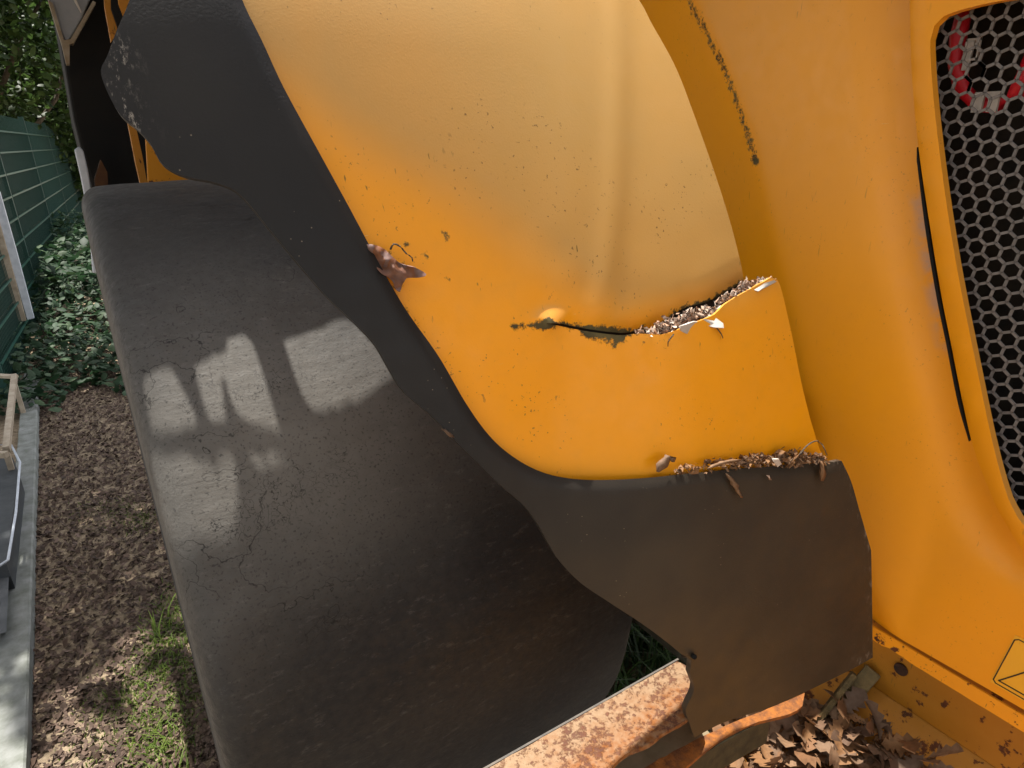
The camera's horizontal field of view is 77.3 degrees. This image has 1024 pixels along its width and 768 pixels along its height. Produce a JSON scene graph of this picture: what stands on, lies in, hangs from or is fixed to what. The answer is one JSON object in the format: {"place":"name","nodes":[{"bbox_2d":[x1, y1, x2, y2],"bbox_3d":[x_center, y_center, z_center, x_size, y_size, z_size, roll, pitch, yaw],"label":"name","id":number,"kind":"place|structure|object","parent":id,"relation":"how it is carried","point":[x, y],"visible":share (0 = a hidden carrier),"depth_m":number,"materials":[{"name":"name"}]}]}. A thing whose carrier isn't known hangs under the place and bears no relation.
{"place":"outdoors","nodes":[
{"label":"outdoors","id":0,"kind":"place"},
{"bbox_2d":[0,210,710,767],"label":"ground","id":1,"kind":"structure","parent":0,"point":[88,648],"depth_m":2.80,"materials":[{"name":"soil"}]},
{"bbox_2d":[0,444,24,633],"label":"grey tub","id":2,"kind":"object","parent":1,"relation":"on","point":[12,494],"visible":0.91,"depth_m":2.87,"materials":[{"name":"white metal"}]},
{"bbox_2d":[0,373,25,470],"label":"wooden crate","id":3,"kind":"object","parent":1,"relation":"on","point":[14,394],"visible":0.92,"depth_m":3.69,"materials":[{"name":"brown wood"}]},
{"bbox_2d":[0,373,40,767],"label":"kerb","id":4,"kind":"structure","parent":1,"relation":"on","point":[17,642],"depth_m":2.41,"materials":[{"name":"concrete"}]},
{"bbox_2d":[0,0,68,251],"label":"broadleaf tree","id":5,"kind":"object","parent":1,"relation":"on","point":[33,35],"visible":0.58,"depth_m":8.85,"materials":[{"name":"green plant"}]},
{"bbox_2d":[0,2,76,171],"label":"broadleaf tree","id":6,"kind":"object","parent":1,"relation":"on","point":[60,124],"visible":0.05,"depth_m":10.96,"materials":[{"name":"green plant"}]},
{"bbox_2d":[0,100,83,208],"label":"broadleaf tree","id":7,"kind":"object","parent":1,"relation":"on","point":[78,184],"visible":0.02,"depth_m":12.50,"materials":[{"name":"green plant"}]},
{"bbox_2d":[0,115,86,406],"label":"green fence","id":8,"kind":"object","parent":1,"relation":"on","point":[46,176],"visible":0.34,"depth_m":7.07,"materials":[{"name":"metal"}]},
{"bbox_2d":[0,192,33,321],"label":"leaning panel","id":9,"kind":"object","parent":8,"relation":"attached to","point":[11,260],"visible":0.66,"depth_m":5.45,"materials":[{"name":"grey wood"}]},
{"bbox_2d":[27,331,96,372],"bbox_3d":[-3.946,-0.281,5.587,0.635,0.155,1.338,-14,25,-31],"label":"broadleaf plant","id":10,"kind":"object","parent":1,"relation":"on","point":[45,351],"visible":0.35,"depth_m":5.38,"materials":[{"name":"green plant"}]},
{"bbox_2d":[0,209,125,415],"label":"ground cover","id":11,"kind":"object","parent":1,"relation":"on","point":[91,358],"visible":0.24,"depth_m":5.49,"materials":[{"name":"green plant"}]},
{"bbox_2d":[34,236,104,324],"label":"brambles","id":12,"kind":"object","parent":1,"relation":"on","point":[46,257],"visible":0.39,"depth_m":6.61,"materials":[{"name":"green plant"}]},
{"bbox_2d":[30,311,219,767],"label":"leaf litter","id":13,"kind":"object","parent":1,"relation":"on","point":[76,637],"visible":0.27,"depth_m":2.55,"materials":[{"name":"brown plant"}]},
{"bbox_2d":[55,494,207,767],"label":"grass","id":14,"kind":"structure","parent":1,"relation":"on","point":[169,725],"depth_m":2.16,"materials":[{"name":"green plant"}]},
{"bbox_2d":[138,594,175,642],"bbox_3d":[-1.320,0.885,2.446,0.156,0.134,0.260,12,25,30],"label":"grass tuft","id":15,"kind":"object","parent":1,"relation":"on","point":[154,627],"visible":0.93,"depth_m":2.42,"materials":[{"name":"green plant"}]},
{"bbox_2d":[48,0,1023,767],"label":"loader","id":16,"kind":"object","parent":1,"relation":"on","point":[370,560],"visible":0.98,"depth_m":0.92,"materials":[{"name":"yellow paint"}]},
{"bbox_2d":[75,147,95,272],"bbox_3d":[-1.339,-0.545,2.019,0.054,0.380,0.050,-14,25,-31],"label":"pale post","id":17,"kind":"object","parent":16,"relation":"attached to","point":[82,167],"visible":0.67,"depth_m":1.97,"materials":[{"name":"grey wood"}]},
{"bbox_2d":[367,244,425,291],"bbox_3d":[-0.110,-0.114,0.618,0.054,0.046,0.021,-14,25,-31],"label":"withered leaf","id":18,"kind":"object","parent":16,"relation":"attached to","point":[396,272],"visible":1,"depth_m":0.62,"materials":[{"name":"brown plant"}]},
{"bbox_2d":[390,243,412,261],"bbox_3d":[-0.107,-0.127,0.617,0.022,0.019,0.007,-14,25,-31],"label":"stem","id":19,"kind":"object","parent":18,"relation":"attached to","point":[398,245],"visible":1,"depth_m":0.62,"materials":[{"name":"brown plant"}]},
{"bbox_2d":[442,429,453,437],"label":"dead leaf","id":20,"kind":"object","parent":16,"relation":"on","point":[448,433],"visible":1,"depth_m":0.65,"materials":[{"name":"brown plant"}]},
{"bbox_2d":[656,455,675,471],"bbox_3d":[0.186,0.095,0.768,0.033,0.019,0.009,-14,25,-31],"label":"dead leaf","id":21,"kind":"object","parent":16,"relation":"on","point":[663,463],"visible":1,"depth_m":0.77,"materials":[{"name":"brown plant"}]},
{"bbox_2d":[679,321,696,333],"bbox_3d":[0.223,-0.067,0.784,0.056,0.020,0.008,-14,25,-31],"label":"bark chip","id":22,"kind":"object","parent":16,"relation":"on","point":[684,328],"visible":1,"depth_m":0.77,"materials":[{"name":"wood"}]},
{"bbox_2d":[634,276,774,336],"bbox_3d":[0.245,-0.095,0.799,0.221,0.064,0.024,-11,23,-25],"label":"bark debris","id":23,"kind":"object","parent":16,"relation":"on","point":[668,325],"visible":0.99,"depth_m":0.79,"materials":[{"name":"beige wood"}]},
{"bbox_2d":[703,318,723,327],"bbox_3d":[0.248,-0.076,0.792,0.027,0.012,0.013,0,21,2],"label":"bark chip","id":24,"kind":"object","parent":16,"relation":"on","point":[716,323],"visible":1,"depth_m":0.79,"materials":[{"name":"wood"}]},
{"bbox_2d":[707,459,740,468],"bbox_3d":[0.265,0.099,0.797,0.059,0.007,0.006,-11,23,-23],"label":"dead leaf","id":25,"kind":"object","parent":16,"relation":"on","point":[719,463],"visible":1,"depth_m":0.80,"materials":[{"name":"brown plant"}]},
{"bbox_2d":[725,473,742,497],"bbox_3d":[0.281,0.129,0.807,0.030,0.040,0.008,-4,21,-8],"label":"dead leaf","id":26,"kind":"object","parent":16,"relation":"hanging from","point":[734,484],"visible":1,"depth_m":0.81,"materials":[{"name":"brown plant"}]},
{"bbox_2d":[674,447,829,474],"bbox_3d":[0.316,0.104,0.829,0.259,0.056,0.030,-9,23,-21],"label":"leaf debris","id":27,"kind":"object","parent":16,"relation":"on","point":[786,459],"visible":1,"depth_m":0.83,"materials":[{"name":"brown plant"}]},
{"bbox_2d":[750,280,776,291],"bbox_3d":[0.323,-0.125,0.818,0.040,0.012,0.009,-7,22,-15],"label":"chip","id":28,"kind":"object","parent":16,"relation":"on","point":[763,286],"visible":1,"depth_m":0.82,"materials":[{"name":"wood"}]},
{"bbox_2d":[772,458,780,466],"bbox_3d":[0.343,0.101,0.830,0.022,0.017,0.004,-14,25,-31],"label":"bark chip","id":29,"kind":"object","parent":16,"relation":"on","point":[776,461],"visible":1,"depth_m":0.83,"materials":[{"name":"wood"}]},
{"bbox_2d":[798,440,827,456],"bbox_3d":[0.400,0.089,0.856,0.055,0.023,0.009,-9,22,-20],"label":"twig","id":30,"kind":"object","parent":16,"relation":"on","point":[809,444],"visible":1,"depth_m":0.85,"materials":[{"name":"brown wood"}]},
{"bbox_2d":[819,461,825,480],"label":"dead leaf","id":31,"kind":"object","parent":16,"relation":"hanging from","point":[822,472],"visible":1,"depth_m":0.86,"materials":[{"name":"brown plant"}]},
{"bbox_2d":[711,686,963,767],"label":"leaf pile","id":32,"kind":"object","parent":16,"relation":"on","point":[839,746],"visible":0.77,"depth_m":1.12,"materials":[{"name":"brown plant"}]},
{"bbox_2d":[608,620,709,732],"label":"weeds","id":33,"kind":"object","parent":1,"relation":"on","point":[661,658],"visible":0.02,"depth_m":2.16,"materials":[{"name":"green plant"}]}
]}

